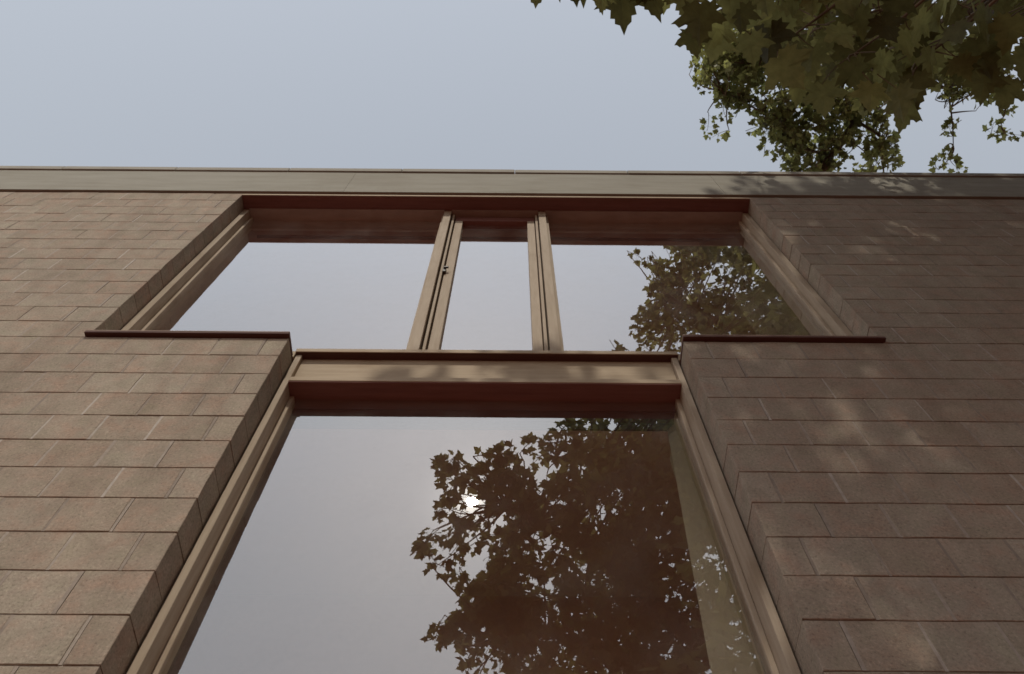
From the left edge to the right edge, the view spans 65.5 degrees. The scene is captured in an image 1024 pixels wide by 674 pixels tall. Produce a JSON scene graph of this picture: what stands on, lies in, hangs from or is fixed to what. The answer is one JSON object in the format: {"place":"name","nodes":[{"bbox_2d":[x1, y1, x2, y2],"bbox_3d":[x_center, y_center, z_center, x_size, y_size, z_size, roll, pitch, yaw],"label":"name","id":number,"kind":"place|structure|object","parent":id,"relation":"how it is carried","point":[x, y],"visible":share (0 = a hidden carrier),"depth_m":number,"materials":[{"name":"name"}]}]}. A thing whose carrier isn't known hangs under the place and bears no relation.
{"place":"outdoors","nodes":[
{"label":"outdoors","id":0,"kind":"place"},
{"bbox_2d":[0,166,1023,673],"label":"house","id":1,"kind":"structure","parent":0,"point":[822,372],"depth_m":5.18,"materials":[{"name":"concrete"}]},
{"bbox_2d":[126,355,800,673],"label":"window","id":2,"kind":"structure","parent":1,"relation":"in","point":[307,384],"depth_m":4.19,"materials":[{"name":"brown metal"}]},
{"bbox_2d":[121,208,853,363],"bbox_3d":[-0.143,-0.426,5.679,4.340,2.725,0.155,0,-64,0],"label":"window","id":3,"kind":"structure","parent":1,"relation":"in","point":[270,269],"depth_m":5.70,"materials":[{"name":"glass"}]},
{"bbox_2d":[295,421,757,673],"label":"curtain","id":4,"kind":"object","parent":1,"relation":"hanging from","point":[728,649],"visible":1,"depth_m":3.36,"materials":[{"name":"fabric"}]},
{"bbox_2d":[0,0,1023,172],"label":"sky","id":5,"kind":"structure","parent":0,"point":[370,84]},
{"label":"ground","id":6,"kind":"structure","parent":0,"visible":0},
{"bbox_2d":[531,0,1023,133],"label":"plane tree","id":7,"kind":"object","parent":6,"relation":"on","point":[921,38],"visible":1,"depth_m":3.41,"materials":[{"name":"green plant"}]},
{"bbox_2d":[689,28,1023,172],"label":"plane tree","id":8,"kind":"object","parent":6,"relation":"on","point":[784,128],"visible":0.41,"depth_m":15.60,"materials":[{"name":"green plant"}]}
]}

